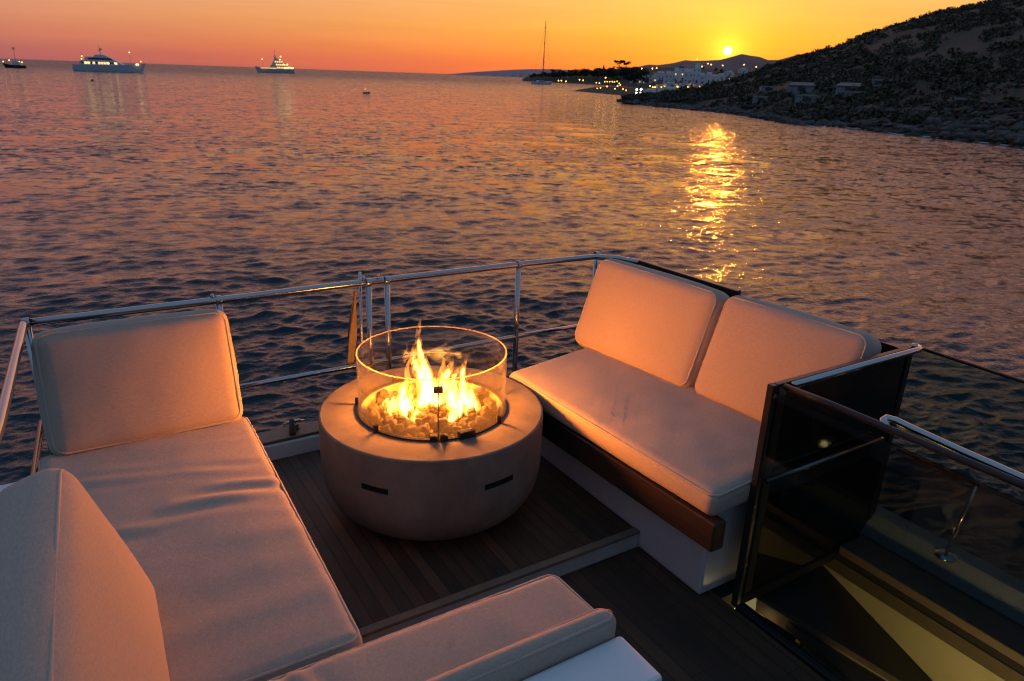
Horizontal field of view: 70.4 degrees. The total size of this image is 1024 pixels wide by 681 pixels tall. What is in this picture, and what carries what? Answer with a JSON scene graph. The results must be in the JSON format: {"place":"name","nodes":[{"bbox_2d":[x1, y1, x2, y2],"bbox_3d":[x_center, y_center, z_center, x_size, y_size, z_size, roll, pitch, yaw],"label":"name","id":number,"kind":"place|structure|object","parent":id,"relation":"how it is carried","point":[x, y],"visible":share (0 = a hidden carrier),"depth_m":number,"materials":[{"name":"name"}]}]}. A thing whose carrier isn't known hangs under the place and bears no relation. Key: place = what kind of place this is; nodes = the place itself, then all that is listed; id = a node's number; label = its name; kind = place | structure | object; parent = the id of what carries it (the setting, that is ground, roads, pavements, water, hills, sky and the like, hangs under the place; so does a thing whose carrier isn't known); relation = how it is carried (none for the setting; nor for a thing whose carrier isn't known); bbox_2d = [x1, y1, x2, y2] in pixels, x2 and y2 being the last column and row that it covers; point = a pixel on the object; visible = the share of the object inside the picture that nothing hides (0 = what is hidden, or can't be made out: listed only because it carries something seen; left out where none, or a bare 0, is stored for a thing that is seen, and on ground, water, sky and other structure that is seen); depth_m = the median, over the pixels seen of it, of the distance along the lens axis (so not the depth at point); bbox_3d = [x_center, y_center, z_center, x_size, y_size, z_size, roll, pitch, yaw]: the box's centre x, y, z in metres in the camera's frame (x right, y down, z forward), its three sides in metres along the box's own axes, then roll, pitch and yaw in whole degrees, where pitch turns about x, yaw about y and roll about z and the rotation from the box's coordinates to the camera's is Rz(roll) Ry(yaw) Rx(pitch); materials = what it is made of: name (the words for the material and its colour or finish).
{"place":"outdoors","nodes":[
{"label":"outdoors","id":0,"kind":"place"},
{"bbox_2d":[271,449,633,628],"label":"deck","id":1,"kind":"structure","parent":0,"point":[376,577],"depth_m":3.04,"materials":[{"name":"brown wood"}]},
{"bbox_2d":[318,339,542,540],"bbox_3d":[-0.356,0.371,3.255,0.986,0.700,0.986,-10,23,-30],"label":"fire pit","id":2,"kind":"object","parent":1,"relation":"on","point":[462,483],"visible":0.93,"depth_m":2.93,"materials":[{"name":"concrete"}]},
{"bbox_2d":[367,409,380,422],"bbox_3d":[-0.602,0.328,3.160,0.053,0.055,0.047,17,25,35],"label":"lava rock","id":3,"kind":"object","parent":2,"relation":"in","point":[373,415],"visible":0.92,"depth_m":3.15,"materials":[{"name":"stone"}]},
{"bbox_2d":[367,403,380,411],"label":"lava rock","id":4,"kind":"object","parent":2,"relation":"in","point":[371,405],"visible":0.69,"depth_m":3.23,"materials":[{"name":"stone"}]},
{"bbox_2d":[373,416,383,425],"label":"lava rock","id":5,"kind":"object","parent":2,"relation":"in","point":[380,423],"visible":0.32,"depth_m":3.17,"materials":[{"name":"stone"}]},
{"bbox_2d":[382,424,391,432],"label":"lava rock","id":6,"kind":"object","parent":2,"relation":"on","point":[386,428],"visible":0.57,"depth_m":3.04,"materials":[{"name":"stone"}]},
{"bbox_2d":[386,403,401,418],"bbox_3d":[-0.525,0.323,3.226,0.068,0.083,0.056,15,24,32],"label":"lava rock","id":7,"kind":"object","parent":2,"relation":"in","point":[393,410],"visible":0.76,"depth_m":3.21,"materials":[{"name":"stone"}]},
{"bbox_2d":[390,394,398,404],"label":"lava rock","id":8,"kind":"object","parent":2,"relation":"in","point":[394,399],"visible":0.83,"depth_m":3.32,"materials":[{"name":"stone"}]},
{"bbox_2d":[396,404,406,412],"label":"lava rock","id":9,"kind":"object","parent":2,"relation":"in","point":[404,409],"visible":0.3,"depth_m":3.31,"materials":[{"name":"stone"}]},
{"bbox_2d":[397,400,405,406],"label":"lava rock","id":10,"kind":"object","parent":9,"relation":"on","point":[401,403],"visible":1,"depth_m":3.29,"materials":[{"name":"stone"}]},
{"bbox_2d":[396,415,406,423],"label":"lava rock","id":11,"kind":"object","parent":2,"relation":"in","point":[400,419],"visible":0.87,"depth_m":3.12,"materials":[{"name":"stone"}]},
{"bbox_2d":[400,393,412,404],"bbox_3d":[-0.500,0.276,3.406,0.077,0.058,0.063,-8,-14,-19],"label":"lava rock","id":12,"kind":"object","parent":2,"relation":"on","point":[407,398],"visible":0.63,"depth_m":3.38,"materials":[{"name":"stone"}]},
{"bbox_2d":[404,419,412,427],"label":"lava rock","id":13,"kind":"object","parent":2,"relation":"in","point":[407,422],"visible":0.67,"depth_m":3.09,"materials":[{"name":"stone"}]},
{"bbox_2d":[405,383,416,393],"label":"lava rock","id":14,"kind":"object","parent":2,"relation":"in","point":[409,388],"visible":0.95,"depth_m":3.44,"materials":[{"name":"stone"}]},
{"bbox_2d":[405,425,417,435],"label":"lava rock","id":15,"kind":"object","parent":2,"relation":"in","point":[411,429],"visible":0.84,"depth_m":3.04,"materials":[{"name":"stone"}]},
{"bbox_2d":[413,410,425,420],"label":"lava rock","id":16,"kind":"object","parent":2,"relation":"on","point":[418,414],"visible":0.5,"depth_m":3.15,"materials":[{"name":"stone"}]},
{"bbox_2d":[415,396,425,404],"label":"lava rock","id":17,"kind":"object","parent":2,"relation":"on","point":[421,400],"visible":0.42,"depth_m":3.39,"materials":[{"name":"stone"}]},
{"bbox_2d":[414,387,421,395],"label":"lava rock","id":18,"kind":"object","parent":17,"relation":"on","point":[417,391],"visible":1,"depth_m":3.40,"materials":[{"name":"stone"}]},
{"bbox_2d":[416,425,429,435],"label":"lava rock","id":19,"kind":"object","parent":2,"relation":"in","point":[425,429],"visible":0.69,"depth_m":3.03,"materials":[{"name":"stone"}]},
{"bbox_2d":[422,414,435,425],"bbox_3d":[-0.357,0.348,3.136,0.047,0.060,0.052,13,23,29],"label":"lava rock","id":20,"kind":"object","parent":2,"relation":"in","point":[430,419],"visible":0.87,"depth_m":3.12,"materials":[{"name":"stone"}]},
{"bbox_2d":[424,395,434,404],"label":"lava rock","id":21,"kind":"object","parent":2,"relation":"on","point":[429,398],"visible":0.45,"depth_m":3.39,"materials":[{"name":"stone"}]},
{"bbox_2d":[425,399,439,412],"bbox_3d":[-0.360,0.295,3.269,0.049,0.070,0.075,36,5,27],"label":"lava rock","id":22,"kind":"object","parent":2,"relation":"in","point":[432,405],"visible":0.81,"depth_m":3.25,"materials":[{"name":"stone"}]},
{"bbox_2d":[430,419,440,431],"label":"lava rock","id":23,"kind":"object","parent":2,"relation":"on","point":[434,428],"visible":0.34,"depth_m":3.15,"materials":[{"name":"stone"}]},
{"bbox_2d":[435,419,449,430],"bbox_3d":[-0.293,0.357,3.065,0.050,0.066,0.054,-12,41,49],"label":"lava rock","id":24,"kind":"object","parent":2,"relation":"in","point":[443,423],"visible":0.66,"depth_m":3.05,"materials":[{"name":"stone"}]},
{"bbox_2d":[444,389,453,402],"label":"lava rock","id":25,"kind":"object","parent":2,"relation":"in","point":[448,394],"visible":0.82,"depth_m":3.39,"materials":[{"name":"stone"}]},
{"bbox_2d":[443,403,458,415],"bbox_3d":[-0.274,0.308,3.248,0.077,0.076,0.058,6,64,0],"label":"lava rock","id":26,"kind":"object","parent":2,"relation":"in","point":[448,408],"visible":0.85,"depth_m":3.22,"materials":[{"name":"stone"}]},
{"bbox_2d":[449,383,458,393],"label":"lava rock","id":27,"kind":"object","parent":2,"relation":"in","point":[454,387],"visible":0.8,"depth_m":3.46,"materials":[{"name":"stone"}]},
{"bbox_2d":[451,410,461,419],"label":"lava rock","id":28,"kind":"object","parent":2,"relation":"in","point":[456,415],"visible":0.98,"depth_m":3.19,"materials":[{"name":"stone"}]},
{"bbox_2d":[451,425,462,435],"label":"lava rock","id":29,"kind":"object","parent":2,"relation":"in","point":[454,429],"visible":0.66,"depth_m":3.03,"materials":[{"name":"stone"}]},
{"bbox_2d":[457,401,469,412],"bbox_3d":[-0.222,0.302,3.262,0.052,0.050,0.055,-7,22,-22],"label":"lava rock","id":30,"kind":"object","parent":2,"relation":"in","point":[463,406],"visible":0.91,"depth_m":3.25,"materials":[{"name":"stone"}]},
{"bbox_2d":[458,421,469,428],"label":"lava rock","id":31,"kind":"object","parent":2,"relation":"in","point":[464,424],"visible":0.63,"depth_m":3.08,"materials":[{"name":"stone"}]},
{"bbox_2d":[465,398,473,405],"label":"lava rock","id":32,"kind":"object","parent":2,"relation":"on","point":[468,400],"visible":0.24,"depth_m":3.38,"materials":[{"name":"stone"}]},
{"bbox_2d":[462,388,470,397],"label":"lava rock","id":33,"kind":"object","parent":32,"relation":"on","point":[466,391],"visible":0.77,"depth_m":3.36,"materials":[{"name":"stone"}]},
{"bbox_2d":[467,407,476,414],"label":"lava rock","id":34,"kind":"object","parent":2,"relation":"in","point":[471,410],"visible":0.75,"depth_m":3.18,"materials":[{"name":"stone"}]},
{"bbox_2d":[468,391,479,398],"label":"lava rock","id":35,"kind":"object","parent":2,"relation":"in","point":[473,395],"visible":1,"depth_m":3.33,"materials":[{"name":"stone"}]},
{"bbox_2d":[469,420,479,430],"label":"lava rock","id":36,"kind":"object","parent":2,"relation":"in","point":[474,425],"visible":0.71,"depth_m":3.08,"materials":[{"name":"stone"}]},
{"bbox_2d":[475,387,485,395],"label":"lava rock","id":37,"kind":"object","parent":2,"relation":"in","point":[481,391],"visible":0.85,"depth_m":3.37,"materials":[{"name":"stone"}]},
{"bbox_2d":[475,416,488,426],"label":"lava rock","id":38,"kind":"object","parent":2,"relation":"in","point":[481,421],"visible":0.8,"depth_m":3.11,"materials":[{"name":"stone"}]},
{"bbox_2d":[480,406,490,417],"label":"lava rock","id":39,"kind":"object","parent":2,"relation":"in","point":[485,412],"visible":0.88,"depth_m":3.16,"materials":[{"name":"stone"}]},
{"label":"lava rock","id":40,"kind":"object","parent":2,"relation":"in","visible":0},
{"bbox_2d":[381,399,391,410],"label":"lava rock","id":41,"kind":"object","parent":40,"relation":"on","point":[384,404],"visible":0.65,"depth_m":3.24,"materials":[{"name":"stone"}]},
{"label":"lava rock","id":42,"kind":"object","parent":2,"relation":"in","visible":0},
{"bbox_2d":[418,406,428,414],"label":"lava rock","id":43,"kind":"object","parent":42,"relation":"on","point":[424,409],"visible":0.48,"depth_m":3.21,"materials":[{"name":"stone"}]},
{"bbox_2d":[359,527,639,637],"bbox_3d":[-0.453,1.013,2.590,2.358,0.016,0.035,-10,23,-30],"label":"step nosing","id":44,"kind":"object","parent":1,"relation":"attached to","point":[384,624],"visible":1,"depth_m":2.80,"materials":[{"name":"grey wood"}]},
{"bbox_2d":[0,0,986,73],"label":"sky","id":45,"kind":"structure","parent":0,"point":[408,36],"materials":[{"name":"orange"}]},
{"bbox_2d":[446,69,567,76],"bbox_3d":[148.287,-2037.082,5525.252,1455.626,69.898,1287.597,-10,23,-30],"label":"horizon hills","id":46,"kind":"structure","parent":0,"point":[515,73],"depth_m":5435.72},
{"bbox_2d":[0,58,1023,501],"bbox_3d":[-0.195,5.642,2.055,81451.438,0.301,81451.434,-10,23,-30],"label":"sea","id":47,"kind":"structure","parent":0,"point":[160,182],"depth_m":32.42,"materials":[{"name":"teal liquid"}]},
{"bbox_2d":[2,48,26,67],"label":"fishing boat","id":48,"kind":"object","parent":47,"relation":"on","point":[15,64],"visible":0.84,"depth_m":502.48,"materials":[{"name":"paint"}]},
{"bbox_2d":[72,45,145,72],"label":"motor yacht","id":49,"kind":"object","parent":47,"relation":"on","point":[100,63],"visible":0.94,"depth_m":461.03,"materials":[{"name":"paint"}]},
{"bbox_2d":[255,50,294,73],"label":"motor yacht","id":50,"kind":"object","parent":47,"relation":"on","point":[277,66],"visible":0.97,"depth_m":892.23,"materials":[{"name":"white"}]},
{"bbox_2d":[531,24,552,84],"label":"sailing yacht","id":51,"kind":"object","parent":47,"relation":"on","point":[538,81],"visible":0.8,"depth_m":627.02,"materials":[{"name":"paint"}]},
{"bbox_2d":[560,547,636,576],"bbox_3d":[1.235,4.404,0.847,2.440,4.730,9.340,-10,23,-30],"label":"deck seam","id":52,"kind":"object","parent":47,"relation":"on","point":[597,562],"depth_m":3.23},
{"bbox_2d":[263,434,319,460],"bbox_3d":[-0.861,0.641,3.966,3.320,0.425,0.133,-10,23,-30],"label":"aft coaming","id":53,"kind":"object","parent":52,"relation":"attached to","point":[288,448],"depth_m":3.69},
{"bbox_2d":[256,420,318,445],"bbox_3d":[-0.864,0.426,3.905,3.320,0.016,0.125,-10,23,-30],"label":"coaming cap","id":54,"kind":"object","parent":53,"relation":"on","point":[282,434],"depth_m":3.72,"materials":[{"name":"white plastic"}]},
{"bbox_2d":[289,418,295,435],"bbox_3d":[-1.120,0.436,3.696,0.036,0.090,0.036,-10,23,-30],"label":"fairlead","id":55,"kind":"object","parent":54,"relation":"on","point":[292,430],"visible":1,"depth_m":3.69,"materials":[{"name":"black metal"}]},
{"bbox_2d":[283,419,304,429],"bbox_3d":[-1.126,0.435,3.745,0.113,0.058,0.024,-10,23,-30],"label":"cleat","id":56,"kind":"object","parent":54,"relation":"on","point":[296,421],"visible":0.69,"depth_m":3.74,"materials":[{"name":"metal"}]},
{"bbox_2d":[0,251,637,474],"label":"stern railing","id":57,"kind":"object","parent":54,"relation":"on","point":[24,332],"visible":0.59,"depth_m":3.57,"materials":[{"name":"metal"}]},
{"bbox_2d":[346,272,363,363],"bbox_3d":[-0.817,0.040,3.768,0.099,0.807,0.033,-10,23,-30],"label":"furled flag","id":58,"kind":"object","parent":54,"relation":"on","point":[352,333],"visible":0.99,"depth_m":3.72,"materials":[{"name":"fabric"}]},
{"bbox_2d":[821,126,1008,145],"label":"surf","id":59,"kind":"structure","parent":47,"relation":"on","point":[903,134],"depth_m":101.88,"materials":[{"name":"liquid"}]},
{"bbox_2d":[559,86,688,94],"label":"headland","id":60,"kind":"structure","parent":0,"point":[611,90],"depth_m":350.33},
{"bbox_2d":[642,88,657,93],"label":"harbour building","id":61,"kind":"structure","parent":60,"relation":"on","point":[651,90],"depth_m":271.87,"materials":[{"name":"white paint"}]},
{"bbox_2d":[664,82,677,87],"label":"house","id":62,"kind":"structure","parent":60,"relation":"on","point":[672,84],"depth_m":397.17,"materials":[{"name":"white paint"}]},
{"bbox_2d":[522,67,751,87],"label":"town slope","id":63,"kind":"structure","parent":0,"point":[591,80],"depth_m":833.22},
{"bbox_2d":[606,67,617,79],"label":"tree","id":64,"kind":"object","parent":63,"relation":"on","point":[610,71],"visible":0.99,"depth_m":640.88,"materials":[{"name":"green plant"}]},
{"bbox_2d":[624,67,640,86],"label":"tree","id":65,"kind":"object","parent":63,"relation":"on","point":[634,77],"visible":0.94,"depth_m":638.29,"materials":[{"name":"green plant"}]},
{"bbox_2d":[632,68,649,84],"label":"tree","id":66,"kind":"object","parent":63,"relation":"on","point":[643,72],"visible":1,"depth_m":636.07,"materials":[{"name":"green plant"}]},
{"bbox_2d":[649,76,657,83],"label":"house","id":67,"kind":"structure","parent":63,"relation":"on","point":[652,79],"depth_m":654.24,"materials":[{"name":"white"}]},
{"bbox_2d":[654,71,665,79],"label":"house","id":68,"kind":"structure","parent":63,"relation":"on","point":[659,75],"depth_m":684.63,"materials":[{"name":"white"}]},
{"bbox_2d":[663,71,672,83],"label":"house","id":69,"kind":"structure","parent":63,"relation":"on","point":[668,76],"depth_m":614.47,"materials":[{"name":"white paint"}]},
{"bbox_2d":[672,68,679,82],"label":"house","id":70,"kind":"structure","parent":63,"relation":"on","point":[676,75],"depth_m":618.56,"materials":[{"name":"white"}]},
{"bbox_2d":[679,68,686,80],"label":"house","id":71,"kind":"structure","parent":63,"relation":"on","point":[682,70],"depth_m":634.99,"materials":[{"name":"white"}]},
{"bbox_2d":[683,68,693,83],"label":"house","id":72,"kind":"structure","parent":63,"relation":"on","point":[688,76],"depth_m":597.08,"materials":[{"name":"white paint"}]},
{"bbox_2d":[692,63,701,82],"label":"house","id":73,"kind":"structure","parent":63,"relation":"on","point":[696,70],"depth_m":610.25,"materials":[{"name":"white paint"}]},
{"bbox_2d":[698,73,705,84],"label":"house","id":74,"kind":"structure","parent":63,"relation":"on","point":[702,78],"depth_m":580.04,"materials":[{"name":"white paint"}]},
{"bbox_2d":[705,72,712,82],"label":"house","id":75,"kind":"structure","parent":63,"relation":"on","point":[708,74],"depth_m":605.45,"materials":[{"name":"white paint"}]},
{"bbox_2d":[709,74,720,82],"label":"house","id":76,"kind":"structure","parent":63,"relation":"on","point":[715,77],"depth_m":588.86,"materials":[{"name":"white paint"}]},
{"bbox_2d":[724,70,733,76],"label":"house","id":77,"kind":"structure","parent":63,"relation":"on","point":[729,73],"depth_m":704.27,"materials":[{"name":"white paint"}]},
{"bbox_2d":[560,547,825,680],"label":"deck","id":78,"kind":"structure","parent":0,"point":[670,626],"depth_m":2.74,"materials":[{"name":"brown wood"}]},
{"bbox_2d":[0,309,661,680],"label":"corner sofa","id":79,"kind":"object","parent":78,"relation":"on","point":[152,527],"visible":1,"depth_m":2.01,"materials":[{"name":"beige fabric"}]},
{"bbox_2d":[362,534,637,643],"bbox_3d":[-0.453,1.057,2.602,2.358,0.072,0.011,-10,23,-30],"label":"step riser","id":80,"kind":"object","parent":78,"relation":"on","point":[585,560],"visible":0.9,"depth_m":2.94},
{"bbox_2d":[509,258,881,593],"bbox_3d":[0.694,0.281,3.463,1.026,1.012,1.626,-10,23,-30],"label":"sofa","id":81,"kind":"object","parent":78,"relation":"on","point":[651,395],"visible":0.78,"depth_m":3.22,"materials":[{"name":"beige fabric"}]},
{"bbox_2d":[735,383,1023,680],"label":"stair guard","id":82,"kind":"object","parent":78,"relation":"on","point":[871,557],"visible":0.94,"depth_m":2.30,"materials":[{"name":"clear glass"}]},
{"bbox_2d":[731,343,924,606],"bbox_3d":[1.282,0.534,2.931,0.892,0.974,0.088,-10,23,-30],"label":"divider panel","id":83,"kind":"object","parent":82,"relation":"attached to","point":[873,386],"visible":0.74,"depth_m":2.83,"materials":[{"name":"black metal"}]},
{"bbox_2d":[636,52,810,70],"bbox_3d":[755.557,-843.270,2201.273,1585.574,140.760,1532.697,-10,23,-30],"label":"hills","id":84,"kind":"structure","parent":0,"point":[739,61],"depth_m":2108.64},
{"bbox_2d":[616,0,1023,147],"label":"hillside","id":85,"kind":"structure","parent":0,"point":[966,41],"depth_m":163.33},
{"bbox_2d":[657,86,678,92],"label":"harbour building","id":86,"kind":"structure","parent":85,"relation":"on","point":[667,88],"depth_m":264.25,"materials":[{"name":"white paint"}]},
{"bbox_2d":[752,96,767,103],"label":"hillside house","id":87,"kind":"structure","parent":85,"relation":"on","point":[756,99],"depth_m":156.03,"materials":[{"name":"grey concrete"}]},
{"bbox_2d":[759,86,773,93],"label":"hillside house","id":88,"kind":"structure","parent":85,"relation":"on","point":[767,88],"depth_m":171.68,"materials":[{"name":"grey concrete"}]},
{"bbox_2d":[788,82,815,95],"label":"hillside house","id":89,"kind":"structure","parent":85,"relation":"on","point":[798,87],"depth_m":154.86,"materials":[{"name":"grey concrete"}]},
{"bbox_2d":[794,94,820,104],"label":"hillside house","id":90,"kind":"structure","parent":85,"relation":"on","point":[801,97],"depth_m":142.18,"materials":[{"name":"grey concrete"}]},
{"bbox_2d":[621,0,1023,127],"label":"hillside scrub","id":91,"kind":"object","parent":85,"relation":"on","point":[992,13],"visible":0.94,"depth_m":158.02,"materials":[{"name":"green plant"}]},
{"bbox_2d":[622,97,1023,145],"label":"shore rocks","id":92,"kind":"object","parent":85,"relation":"on","point":[949,128],"visible":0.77,"depth_m":105.08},
{"bbox_2d":[835,82,861,94],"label":"hillside house","id":93,"kind":"structure","parent":85,"relation":"on","point":[841,87],"depth_m":144.17,"materials":[{"name":"grey concrete"}]},
{"bbox_2d":[843,91,866,97],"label":"hillside house","id":94,"kind":"structure","parent":85,"relation":"on","point":[851,92],"depth_m":138.70,"materials":[{"name":"grey concrete"}]},
{"bbox_2d":[872,78,883,86],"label":"hillside house","id":95,"kind":"structure","parent":85,"relation":"on","point":[877,81],"depth_m":142.06,"materials":[{"name":"grey concrete"}]},
{"bbox_2d":[954,97,966,104],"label":"hillside house","id":96,"kind":"structure","parent":85,"relation":"on","point":[958,99],"depth_m":110.11,"materials":[{"name":"grey concrete"}]},
{"label":"lava rock","id":97,"kind":"object","parent":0,"visible":0},
{"bbox_2d":[407,409,413,418],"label":"lava rock","id":98,"kind":"object","parent":97,"relation":"on","point":[410,413],"visible":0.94,"depth_m":3.17,"materials":[{"name":"stone"}]},
{"label":"lava rock","id":99,"kind":"object","parent":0,"visible":0},
{"bbox_2d":[379,389,388,400],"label":"lava rock","id":100,"kind":"object","parent":99,"relation":"on","point":[383,394],"visible":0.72,"depth_m":3.34,"materials":[{"name":"stone"}]},
{"label":"lava rock","id":101,"kind":"object","parent":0,"visible":0},
{"bbox_2d":[385,418,396,428],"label":"lava rock","id":102,"kind":"object","parent":101,"relation":"on","point":[391,423],"visible":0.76,"depth_m":3.09,"materials":[{"name":"stone"}]},
{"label":"lava rock","id":103,"kind":"object","parent":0,"visible":0},
{"bbox_2d":[467,413,476,420],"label":"lava rock","id":104,"kind":"object","parent":103,"relation":"on","point":[471,416],"visible":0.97,"depth_m":3.15,"materials":[{"name":"stone"}]},
{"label":"side kerb","id":105,"kind":"structure","parent":0,"visible":0},
{"bbox_2d":[634,258,1023,383],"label":"side guard","id":106,"kind":"object","parent":105,"relation":"on","point":[731,292],"visible":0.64,"depth_m":3.72,"materials":[{"name":"black glass"}]},
{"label":"stairwell floor","id":107,"kind":"structure","parent":0,"visible":0},
{"bbox_2d":[711,579,734,607],"bbox_3d":[1.082,1.493,3.295,0.648,1.090,0.060,-10,23,-30],"label":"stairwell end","id":108,"kind":"object","parent":107,"relation":"on","point":[724,591],"visible":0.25,"depth_m":2.97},
{"label":"lava rock","id":109,"kind":"object","parent":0,"visible":0},
{"bbox_2d":[393,423,404,434],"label":"lava rock","id":110,"kind":"object","parent":109,"relation":"on","point":[399,429],"visible":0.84,"depth_m":3.04,"materials":[{"name":"stone"}]},
{"label":"lava rock","id":111,"kind":"object","parent":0,"visible":0},
{"bbox_2d":[442,425,450,432],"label":"lava rock","id":112,"kind":"object","parent":111,"relation":"on","point":[446,429],"visible":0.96,"depth_m":3.01,"materials":[{"name":"stone"}]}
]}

